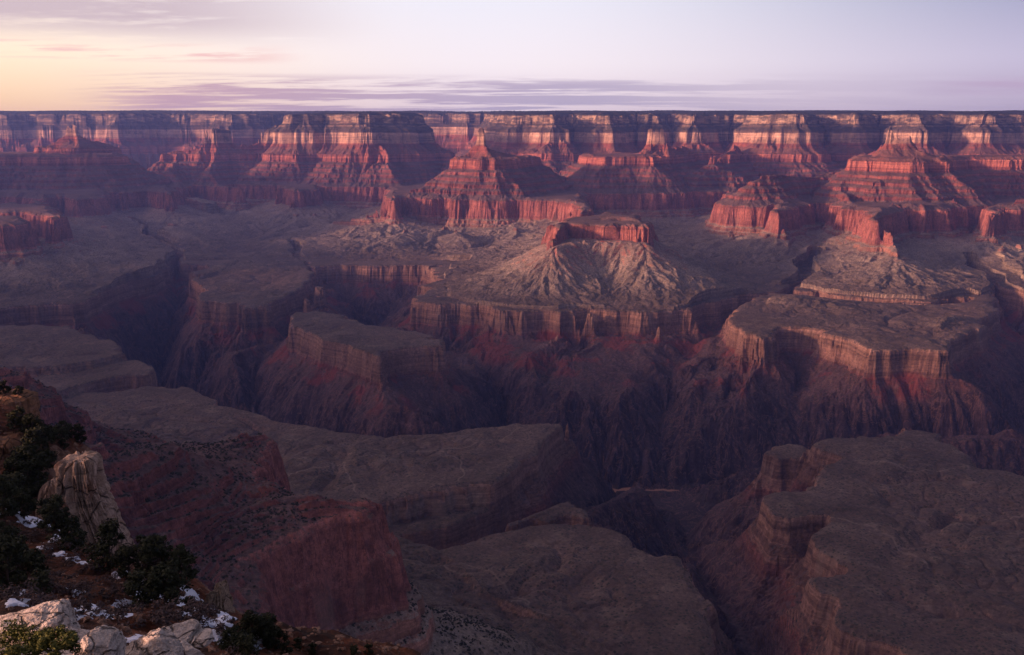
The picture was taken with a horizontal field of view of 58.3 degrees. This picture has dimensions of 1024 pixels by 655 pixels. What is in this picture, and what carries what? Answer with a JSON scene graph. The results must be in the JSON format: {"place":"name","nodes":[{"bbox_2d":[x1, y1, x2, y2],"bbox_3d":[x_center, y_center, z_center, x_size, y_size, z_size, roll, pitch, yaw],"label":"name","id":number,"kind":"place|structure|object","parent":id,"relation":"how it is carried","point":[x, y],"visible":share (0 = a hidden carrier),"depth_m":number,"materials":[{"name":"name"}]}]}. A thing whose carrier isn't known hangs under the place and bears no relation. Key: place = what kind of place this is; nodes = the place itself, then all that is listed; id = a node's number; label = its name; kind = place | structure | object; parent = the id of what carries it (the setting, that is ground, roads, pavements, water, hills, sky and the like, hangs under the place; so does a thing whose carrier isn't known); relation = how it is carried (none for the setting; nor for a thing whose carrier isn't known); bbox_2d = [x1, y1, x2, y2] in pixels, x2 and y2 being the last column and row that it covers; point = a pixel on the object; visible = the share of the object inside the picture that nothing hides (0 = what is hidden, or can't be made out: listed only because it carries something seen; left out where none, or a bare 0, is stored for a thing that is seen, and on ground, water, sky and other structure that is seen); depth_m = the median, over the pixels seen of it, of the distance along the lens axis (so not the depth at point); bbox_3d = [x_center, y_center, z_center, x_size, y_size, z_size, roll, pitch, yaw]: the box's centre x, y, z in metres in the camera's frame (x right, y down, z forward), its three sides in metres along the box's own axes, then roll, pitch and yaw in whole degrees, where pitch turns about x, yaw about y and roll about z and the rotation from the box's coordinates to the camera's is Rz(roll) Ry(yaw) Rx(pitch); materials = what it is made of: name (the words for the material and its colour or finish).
{"place":"outdoors","nodes":[
{"label":"outdoors","id":0,"kind":"place"},
{"bbox_2d":[0,367,109,443],"bbox_3d":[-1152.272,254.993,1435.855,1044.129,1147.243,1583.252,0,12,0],"label":"ridge","id":1,"kind":"structure","parent":0,"point":[55,411],"depth_m":1574.10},
{"bbox_2d":[0,216,153,341],"bbox_3d":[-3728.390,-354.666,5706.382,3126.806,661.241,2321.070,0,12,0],"label":"butte","id":2,"kind":"object","parent":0,"point":[40,284],"visible":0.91,"depth_m":5388.30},
{"bbox_2d":[0,324,158,395],"bbox_3d":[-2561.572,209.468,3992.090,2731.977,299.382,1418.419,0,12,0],"label":"bench","id":3,"kind":"object","parent":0,"point":[66,360],"visible":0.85,"depth_m":3743.83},
{"bbox_2d":[0,124,260,316],"bbox_3d":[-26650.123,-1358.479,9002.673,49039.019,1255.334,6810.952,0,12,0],"label":"butte","id":4,"kind":"object","parent":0,"point":[74,194],"visible":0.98,"depth_m":8204.81,"materials":[{"name":"stone"}]},
{"bbox_2d":[0,404,421,654],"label":"slope","id":5,"kind":"structure","parent":0,"point":[322,636],"depth_m":90.78,"materials":[{"name":"soil"}]},
{"bbox_2d":[0,534,20,565],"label":"juniper tree","id":6,"kind":"object","parent":5,"relation":"on","point":[7,537],"visible":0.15,"depth_m":96.75,"materials":[{"name":"green plant"}]},
{"bbox_2d":[0,520,22,540],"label":"juniper tree","id":7,"kind":"object","parent":5,"relation":"on","point":[9,529],"visible":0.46,"depth_m":115.54,"materials":[{"name":"green plant"}]},
{"bbox_2d":[0,474,23,519],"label":"juniper tree","id":8,"kind":"object","parent":5,"relation":"on","point":[7,505],"visible":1,"depth_m":133.14,"materials":[{"name":"green plant"}]},
{"bbox_2d":[0,432,24,459],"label":"rock outcrop","id":9,"kind":"object","parent":5,"relation":"on","point":[9,441],"visible":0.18,"depth_m":179.43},
{"bbox_2d":[4,405,24,432],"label":"juniper tree","id":10,"kind":"object","parent":5,"relation":"on","point":[14,418],"visible":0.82,"depth_m":184.38,"materials":[{"name":"green plant"}]},
{"bbox_2d":[0,471,30,499],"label":"juniper tree","id":11,"kind":"object","parent":5,"relation":"on","point":[14,479],"visible":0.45,"depth_m":144.87,"materials":[{"name":"green plant"}]},
{"bbox_2d":[0,536,31,594],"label":"juniper tree","id":12,"kind":"object","parent":5,"relation":"on","point":[8,548],"visible":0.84,"depth_m":88.44,"materials":[{"name":"green plant"}]},
{"bbox_2d":[2,455,36,495],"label":"juniper tree","id":13,"kind":"object","parent":5,"relation":"on","point":[9,466],"visible":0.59,"depth_m":165.97,"materials":[{"name":"green plant"}]},
{"bbox_2d":[0,388,40,419],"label":"rock buttress","id":14,"kind":"object","parent":5,"relation":"on","point":[27,400],"visible":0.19,"depth_m":219.54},
{"bbox_2d":[0,379,11,393],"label":"juniper tree","id":15,"kind":"object","parent":14,"relation":"on","point":[4,387],"visible":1,"depth_m":219.63,"materials":[{"name":"green plant"}]},
{"bbox_2d":[12,385,23,394],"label":"juniper tree","id":16,"kind":"object","parent":14,"relation":"on","point":[20,388],"visible":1,"depth_m":219.63,"materials":[{"name":"green plant"}]},
{"bbox_2d":[0,576,47,599],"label":"dry bush","id":17,"kind":"object","parent":5,"relation":"on","point":[3,596],"visible":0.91,"depth_m":76.08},
{"bbox_2d":[14,443,35,460],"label":"juniper tree","id":18,"kind":"object","parent":5,"relation":"on","point":[18,448],"visible":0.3,"depth_m":171.32,"materials":[{"name":"green plant"}]},
{"bbox_2d":[13,492,38,519],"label":"juniper tree","id":19,"kind":"object","parent":5,"relation":"on","point":[22,501],"visible":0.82,"depth_m":136.74,"materials":[{"name":"green plant"}]},
{"bbox_2d":[10,448,41,483],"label":"juniper tree","id":20,"kind":"object","parent":5,"relation":"on","point":[23,456],"visible":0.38,"depth_m":169.50,"materials":[{"name":"green plant"}]},
{"bbox_2d":[4,547,49,588],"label":"juniper tree","id":21,"kind":"object","parent":5,"relation":"on","point":[36,558],"visible":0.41,"depth_m":92.47,"materials":[{"name":"green plant"}]},
{"bbox_2d":[0,617,55,654],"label":"green shrub","id":22,"kind":"object","parent":5,"relation":"on","point":[22,634],"visible":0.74,"depth_m":14.97,"materials":[{"name":"green plant"}]},
{"bbox_2d":[13,457,42,496],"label":"juniper tree","id":23,"kind":"object","parent":5,"relation":"on","point":[31,464],"visible":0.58,"depth_m":168.06,"materials":[{"name":"green plant"}]},
{"bbox_2d":[10,425,52,464],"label":"juniper tree","id":24,"kind":"object","parent":5,"relation":"on","point":[31,436],"visible":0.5,"depth_m":173.12,"materials":[{"name":"green plant"}]},
{"bbox_2d":[19,413,45,449],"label":"juniper tree","id":25,"kind":"object","parent":5,"relation":"on","point":[28,419],"visible":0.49,"depth_m":183.01,"materials":[{"name":"green plant"}]},
{"bbox_2d":[12,584,57,606],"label":"dry bush","id":26,"kind":"object","parent":5,"relation":"on","point":[32,602],"visible":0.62,"depth_m":75.56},
{"bbox_2d":[23,527,46,541],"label":"dry bush","id":27,"kind":"object","parent":5,"relation":"on","point":[33,533],"visible":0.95,"depth_m":127.46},
{"bbox_2d":[24,449,48,481],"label":"juniper tree","id":28,"kind":"object","parent":5,"relation":"on","point":[42,463],"visible":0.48,"depth_m":171.21,"materials":[{"name":"green plant"}]},
{"bbox_2d":[1,646,73,654],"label":"limestone boulder","id":29,"kind":"object","parent":5,"relation":"on","point":[66,652],"visible":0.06,"depth_m":17.28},
{"bbox_2d":[0,599,80,646],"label":"limestone boulder","id":30,"kind":"object","parent":5,"relation":"on","point":[53,613],"visible":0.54,"depth_m":18.60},
{"bbox_2d":[58,626,90,648],"bbox_3d":[-8.651,6.325,18.248,0.895,0.698,0.824,0,12,0],"label":"limestone boulder","id":31,"kind":"object","parent":30,"relation":"on","point":[81,633],"visible":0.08,"depth_m":18.29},
{"bbox_2d":[29,567,53,593],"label":"juniper tree","id":32,"kind":"object","parent":5,"relation":"on","point":[42,579],"visible":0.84,"depth_m":85.70,"materials":[{"name":"green plant"}]},
{"bbox_2d":[31,420,55,453],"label":"juniper tree","id":33,"kind":"object","parent":5,"relation":"on","point":[50,437],"visible":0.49,"depth_m":184.06,"materials":[{"name":"green plant"}]},
{"bbox_2d":[34,497,55,530],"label":"juniper tree","id":34,"kind":"object","parent":5,"relation":"on","point":[45,501],"visible":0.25,"depth_m":131.61,"materials":[{"name":"green plant"}]},
{"bbox_2d":[36,448,57,470],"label":"juniper tree","id":35,"kind":"object","parent":5,"relation":"on","point":[53,456],"visible":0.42,"depth_m":177.63,"materials":[{"name":"green plant"}]},
{"bbox_2d":[35,476,69,532],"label":"rock outcrop","id":36,"kind":"object","parent":5,"relation":"on","point":[47,489],"visible":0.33,"depth_m":156.26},
{"bbox_2d":[36,493,71,543],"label":"juniper tree","id":37,"kind":"object","parent":5,"relation":"on","point":[54,506],"visible":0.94,"depth_m":124.80,"materials":[{"name":"green plant"}]},
{"bbox_2d":[40,538,71,551],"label":"dry bush","id":38,"kind":"object","parent":5,"relation":"on","point":[48,546],"visible":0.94,"depth_m":121.98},
{"bbox_2d":[36,624,81,654],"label":"green shrub","id":39,"kind":"object","parent":5,"relation":"on","point":[69,638],"visible":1,"depth_m":14.46,"materials":[{"name":"green plant"}]},
{"bbox_2d":[43,569,78,589],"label":"dry bush","id":40,"kind":"object","parent":5,"relation":"on","point":[51,580],"visible":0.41,"depth_m":91.16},
{"bbox_2d":[35,596,86,606],"bbox_3d":[-30.439,18.980,61.470,3.225,1.415,3.106,-2,12,-12],"label":"dry bush","id":41,"kind":"object","parent":5,"relation":"on","point":[79,599],"visible":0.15,"depth_m":62.65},
{"bbox_2d":[53,420,70,439],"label":"juniper tree","id":42,"kind":"object","parent":5,"relation":"on","point":[61,428],"visible":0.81,"depth_m":197.54,"materials":[{"name":"green plant"}]},
{"bbox_2d":[52,581,79,595],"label":"dry bush","id":43,"kind":"object","parent":5,"relation":"on","point":[58,588],"visible":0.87,"depth_m":89.89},
{"bbox_2d":[60,554,81,566],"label":"dry bush","id":44,"kind":"object","parent":5,"relation":"on","point":[70,559],"visible":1,"depth_m":116.04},
{"bbox_2d":[55,514,87,552],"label":"juniper tree","id":45,"kind":"object","parent":5,"relation":"on","point":[75,530],"visible":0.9,"depth_m":124.96,"materials":[{"name":"green plant"}]},
{"bbox_2d":[67,423,85,440],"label":"juniper tree","id":46,"kind":"object","parent":5,"relation":"on","point":[77,428],"visible":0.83,"depth_m":202.12,"materials":[{"name":"green plant"}]},
{"bbox_2d":[74,432,86,443],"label":"juniper tree","id":47,"kind":"object","parent":5,"relation":"on","point":[83,439],"visible":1,"depth_m":202.45,"materials":[{"name":"green plant"}]},
{"bbox_2d":[75,598,98,617],"bbox_3d":[-29.601,19.460,63.108,2.391,1.193,2.354,10,15,39],"label":"dry bush","id":48,"kind":"object","parent":5,"relation":"on","point":[87,605],"visible":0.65,"depth_m":63.20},
{"bbox_2d":[68,578,106,600],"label":"dry bush","id":49,"kind":"object","parent":5,"relation":"on","point":[82,585],"visible":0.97,"depth_m":89.45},
{"bbox_2d":[78,560,101,573],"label":"dry bush","id":50,"kind":"object","parent":5,"relation":"on","point":[82,570],"visible":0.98,"depth_m":113.31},
{"bbox_2d":[54,451,137,557],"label":"rock pinnacle","id":51,"kind":"object","parent":5,"relation":"on","point":[82,486],"visible":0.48,"depth_m":152.06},
{"bbox_2d":[72,625,126,654],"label":"limestone boulder","id":52,"kind":"object","parent":5,"relation":"on","point":[103,640],"visible":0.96,"depth_m":17.40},
{"bbox_2d":[86,600,112,612],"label":"dry bush","id":53,"kind":"object","parent":5,"relation":"on","point":[101,604],"visible":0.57,"depth_m":66.86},
{"bbox_2d":[80,518,127,570],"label":"juniper tree","id":54,"kind":"object","parent":5,"relation":"on","point":[108,530],"visible":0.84,"depth_m":113.80,"materials":[{"name":"green plant"}]},
{"bbox_2d":[95,572,120,582],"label":"dry bush","id":55,"kind":"object","parent":5,"relation":"on","point":[112,575],"visible":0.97,"depth_m":96.53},
{"bbox_2d":[98,586,120,599],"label":"dry bush","id":56,"kind":"object","parent":5,"relation":"on","point":[113,590],"visible":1,"depth_m":91.08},
{"bbox_2d":[100,597,147,625],"bbox_3d":[-26.936,19.794,63.277,3.021,1.376,3.137,5,13,21],"label":"dry bush","id":57,"kind":"object","parent":5,"relation":"on","point":[121,609],"visible":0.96,"depth_m":63.55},
{"bbox_2d":[107,543,141,577],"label":"juniper tree","id":58,"kind":"object","parent":5,"relation":"on","point":[123,556],"visible":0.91,"depth_m":111.76,"materials":[{"name":"green plant"}]},
{"bbox_2d":[5,512,264,649],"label":"snow","id":59,"kind":"structure","parent":5,"relation":"on","point":[16,602],"depth_m":76.13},
{"bbox_2d":[123,567,170,607],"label":"juniper tree","id":60,"kind":"object","parent":5,"relation":"on","point":[137,583],"visible":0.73,"depth_m":90.73,"materials":[{"name":"green plant"}]},
{"bbox_2d":[132,534,161,579],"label":"juniper tree","id":61,"kind":"object","parent":5,"relation":"on","point":[136,549],"visible":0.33,"depth_m":111.61,"materials":[{"name":"green plant"}]},
{"bbox_2d":[132,600,173,628],"bbox_3d":[-24.761,20.002,63.408,2.822,1.409,2.779,-4,13,-19],"label":"dry bush","id":62,"kind":"object","parent":5,"relation":"on","point":[155,617],"visible":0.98,"depth_m":63.20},
{"bbox_2d":[125,626,184,654],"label":"limestone boulder","id":63,"kind":"object","parent":5,"relation":"on","point":[162,641],"visible":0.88,"depth_m":18.25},
{"bbox_2d":[137,534,180,582],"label":"juniper tree","id":64,"kind":"object","parent":5,"relation":"on","point":[155,552],"visible":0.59,"depth_m":110.12,"materials":[{"name":"green plant"}]},
{"bbox_2d":[141,561,188,610],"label":"juniper tree","id":65,"kind":"object","parent":5,"relation":"on","point":[168,575],"visible":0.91,"depth_m":90.99,"materials":[{"name":"green plant"}]},
{"bbox_2d":[166,544,199,593],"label":"juniper tree","id":66,"kind":"object","parent":5,"relation":"on","point":[179,555],"visible":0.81,"depth_m":107.95,"materials":[{"name":"green plant"}]},
{"bbox_2d":[159,597,213,622],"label":"dry bush","id":67,"kind":"object","parent":5,"relation":"on","point":[177,614],"visible":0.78,"depth_m":66.00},
{"bbox_2d":[181,641,203,654],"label":"limestone boulder","id":68,"kind":"object","parent":5,"relation":"on","point":[190,649],"visible":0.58,"depth_m":19.42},
{"bbox_2d":[166,619,202,643],"bbox_3d":[-7.447,6.819,20.340,0.977,0.440,1.051,0,12,0],"label":"limestone boulder","id":69,"kind":"object","parent":68,"relation":"on","point":[186,630],"visible":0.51,"depth_m":20.30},
{"bbox_2d":[190,628,213,649],"bbox_3d":[-6.861,6.918,20.275,0.630,0.364,0.701,0,12,0],"label":"limestone boulder","id":70,"kind":"object","parent":69,"relation":"on","point":[202,638],"visible":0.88,"depth_m":20.10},
{"bbox_2d":[175,597,219,628],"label":"dry bush","id":71,"kind":"object","parent":5,"relation":"on","point":[199,616],"visible":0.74,"depth_m":66.98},
{"bbox_2d":[0,408,399,654],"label":"stones","id":72,"kind":"object","parent":5,"relation":"on","point":[127,629],"visible":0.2,"depth_m":69.48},
{"bbox_2d":[203,580,234,612],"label":"rock outcrop","id":73,"kind":"object","parent":5,"relation":"on","point":[220,596],"visible":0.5,"depth_m":112.70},
{"bbox_2d":[207,615,233,639],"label":"dry bush","id":74,"kind":"object","parent":5,"relation":"on","point":[219,627],"visible":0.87,"depth_m":65.07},
{"bbox_2d":[214,627,247,654],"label":"juniper tree","id":75,"kind":"object","parent":5,"relation":"on","point":[225,635],"visible":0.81,"depth_m":59.09,"materials":[{"name":"green plant"}]},
{"bbox_2d":[214,645,259,654],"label":"dry bush","id":76,"kind":"object","parent":5,"relation":"on","point":[237,653],"visible":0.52,"depth_m":53.77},
{"bbox_2d":[225,623,254,641],"bbox_3d":[-18.995,21.862,64.360,1.993,2.090,1.916,8,14,33],"label":"juniper tree","id":77,"kind":"object","parent":5,"relation":"on","point":[244,631],"visible":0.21,"depth_m":64.29,"materials":[{"name":"green plant"}]},
{"bbox_2d":[237,633,260,654],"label":"juniper tree","id":78,"kind":"object","parent":5,"relation":"on","point":[247,643],"visible":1,"depth_m":53.34,"materials":[{"name":"green plant"}]},
{"bbox_2d":[237,610,269,649],"bbox_3d":[-18.368,21.414,65.183,2.263,3.054,2.320,-3,12,-15],"label":"juniper tree","id":79,"kind":"object","parent":5,"relation":"on","point":[249,620],"visible":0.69,"depth_m":64.66,"materials":[{"name":"green plant"}]},
{"bbox_2d":[253,611,277,646],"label":"juniper tree","id":80,"kind":"object","parent":5,"relation":"on","point":[269,620],"visible":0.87,"depth_m":65.63,"materials":[{"name":"green plant"}]},
{"bbox_2d":[266,626,288,649],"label":"juniper tree","id":81,"kind":"object","parent":5,"relation":"on","point":[280,632],"visible":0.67,"depth_m":66.59,"materials":[{"name":"green plant"}]},
{"bbox_2d":[279,639,293,654],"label":"juniper tree","id":82,"kind":"object","parent":5,"relation":"on","point":[283,647],"visible":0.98,"depth_m":65.45,"materials":[{"name":"green plant"}]},
{"bbox_2d":[292,637,301,648],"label":"juniper tree","id":83,"kind":"object","parent":5,"relation":"on","point":[297,644],"visible":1,"depth_m":67.45,"materials":[{"name":"green plant"}]},
{"bbox_2d":[307,642,316,653],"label":"juniper tree","id":84,"kind":"object","parent":5,"relation":"on","point":[312,647],"visible":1,"depth_m":67.10,"materials":[{"name":"green plant"}]},
{"bbox_2d":[350,644,359,654],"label":"juniper tree","id":85,"kind":"object","parent":5,"relation":"on","point":[353,649],"visible":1,"depth_m":67.24,"materials":[{"name":"green plant"}]},
{"bbox_2d":[363,643,373,654],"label":"juniper tree","id":86,"kind":"object","parent":5,"relation":"on","point":[368,646],"visible":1,"depth_m":68.25,"materials":[{"name":"green plant"}]},
{"bbox_2d":[174,258,356,354],"bbox_3d":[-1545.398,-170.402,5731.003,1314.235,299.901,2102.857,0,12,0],"label":"bench","id":87,"kind":"object","parent":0,"point":[232,305],"visible":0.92,"depth_m":5309.58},
{"bbox_2d":[233,183,356,240],"bbox_3d":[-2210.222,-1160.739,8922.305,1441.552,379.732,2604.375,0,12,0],"label":"butte","id":88,"kind":"object","parent":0,"point":[291,206],"visible":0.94,"depth_m":9020.05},
{"bbox_2d":[147,111,454,216],"bbox_3d":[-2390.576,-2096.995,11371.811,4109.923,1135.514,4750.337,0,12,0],"label":"mesa","id":89,"kind":"structure","parent":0,"point":[356,160],"depth_m":10447.63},
{"bbox_2d":[169,238,470,303],"bbox_3d":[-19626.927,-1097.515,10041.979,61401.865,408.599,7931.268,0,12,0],"label":"canyon floor","id":90,"kind":"structure","parent":0,"point":[382,281],"depth_m":6499.15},
{"bbox_2d":[215,310,478,433],"bbox_3d":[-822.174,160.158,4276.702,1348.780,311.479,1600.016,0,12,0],"label":"platform","id":91,"kind":"structure","parent":0,"point":[385,377],"depth_m":3988.64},
{"bbox_2d":[85,427,615,654],"bbox_3d":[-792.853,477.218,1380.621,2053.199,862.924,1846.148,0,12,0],"label":"ridge","id":92,"kind":"structure","parent":0,"point":[345,565],"depth_m":1346.26,"materials":[{"name":"stone"}]},
{"bbox_2d":[0,366,515,654],"bbox_3d":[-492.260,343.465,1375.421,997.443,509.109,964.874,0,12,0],"label":"scrub","id":93,"kind":"object","parent":92,"relation":"on","point":[284,521],"visible":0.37,"depth_m":1462.05,"materials":[{"name":"green plant"}]},
{"bbox_2d":[61,384,647,532],"bbox_3d":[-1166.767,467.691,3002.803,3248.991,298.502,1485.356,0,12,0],"label":"plateau","id":94,"kind":"structure","parent":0,"point":[528,470],"depth_m":2880.54,"materials":[{"name":"stone"}]},
{"bbox_2d":[389,260,466,350],"bbox_3d":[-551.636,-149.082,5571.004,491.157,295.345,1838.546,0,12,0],"label":"bench","id":95,"kind":"object","parent":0,"point":[429,315],"visible":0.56,"depth_m":5007.44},
{"bbox_2d":[276,128,665,260],"bbox_3d":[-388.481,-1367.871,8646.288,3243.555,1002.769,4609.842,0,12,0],"label":"butte","id":96,"kind":"object","parent":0,"point":[480,197],"visible":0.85,"depth_m":7810.20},
{"bbox_2d":[386,491,591,549],"bbox_3d":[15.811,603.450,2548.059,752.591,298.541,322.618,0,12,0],"label":"ledge","id":97,"kind":"object","parent":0,"point":[456,520],"visible":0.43,"depth_m":2506.97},
{"bbox_2d":[0,110,1023,176],"bbox_3d":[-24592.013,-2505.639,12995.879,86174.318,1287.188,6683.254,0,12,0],"label":"rim","id":98,"kind":"object","parent":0,"point":[805,143],"visible":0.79,"depth_m":11484.80,"materials":[{"name":"stone"}]},
{"bbox_2d":[0,0,1023,111],"label":"sky","id":99,"kind":"structure","parent":0,"point":[88,55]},
{"bbox_2d":[114,299,1023,609],"bbox_3d":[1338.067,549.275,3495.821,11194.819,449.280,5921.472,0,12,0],"label":"gorge","id":100,"kind":"structure","parent":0,"point":[702,455],"depth_m":3857.71,"materials":[{"name":"stone"}]},
{"bbox_2d":[383,212,780,351],"bbox_3d":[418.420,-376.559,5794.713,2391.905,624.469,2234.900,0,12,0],"label":"butte","id":101,"kind":"object","parent":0,"point":[622,274],"visible":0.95,"depth_m":5112.45,"materials":[{"name":"stone"}]},
{"bbox_2d":[439,524,738,654],"bbox_3d":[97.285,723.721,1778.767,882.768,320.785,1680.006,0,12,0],"label":"plateau","id":102,"kind":"structure","parent":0,"point":[616,593],"depth_m":2065.40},
{"bbox_2d":[613,487,678,491],"bbox_3d":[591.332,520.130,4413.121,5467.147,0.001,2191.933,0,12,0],"label":"river","id":103,"kind":"structure","parent":0,"point":[623,489],"depth_m":3734.05,"materials":[{"name":"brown liquid"}]},
{"bbox_2d":[559,127,759,229],"bbox_3d":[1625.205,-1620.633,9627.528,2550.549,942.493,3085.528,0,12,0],"label":"butte","id":104,"kind":"object","parent":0,"point":[658,183],"visible":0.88,"depth_m":9020.81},
{"bbox_2d":[446,313,974,441],"bbox_3d":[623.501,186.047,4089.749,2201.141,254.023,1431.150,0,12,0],"label":"hillside","id":105,"kind":"structure","parent":0,"point":[588,363],"depth_m":4388.94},
{"bbox_2d":[654,169,842,269],"bbox_3d":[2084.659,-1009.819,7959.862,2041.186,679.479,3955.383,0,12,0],"label":"butte","id":106,"kind":"object","parent":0,"point":[763,219],"visible":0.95,"depth_m":7111.35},
{"bbox_2d":[683,428,1023,654],"bbox_3d":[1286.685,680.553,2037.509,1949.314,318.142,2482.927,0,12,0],"label":"plateau","id":107,"kind":"structure","parent":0,"point":[905,542],"depth_m":2232.89,"materials":[{"name":"stone"}]},
{"bbox_2d":[716,293,1023,441],"bbox_3d":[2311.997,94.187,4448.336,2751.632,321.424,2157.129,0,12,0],"label":"bench","id":108,"kind":"object","parent":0,"point":[851,353],"visible":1,"depth_m":4175.41,"materials":[{"name":"stone"}]},
{"bbox_2d":[732,128,1023,330],"bbox_3d":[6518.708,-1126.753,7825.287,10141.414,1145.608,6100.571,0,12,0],"label":"butte","id":109,"kind":"object","parent":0,"point":[898,219],"visible":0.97,"depth_m":6707.34,"materials":[{"name":"stone"}]},
{"bbox_2d":[947,197,1023,317],"bbox_3d":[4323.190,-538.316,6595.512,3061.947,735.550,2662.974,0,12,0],"label":"butte","id":110,"kind":"object","parent":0,"point":[991,247],"visible":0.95,"depth_m":6288.77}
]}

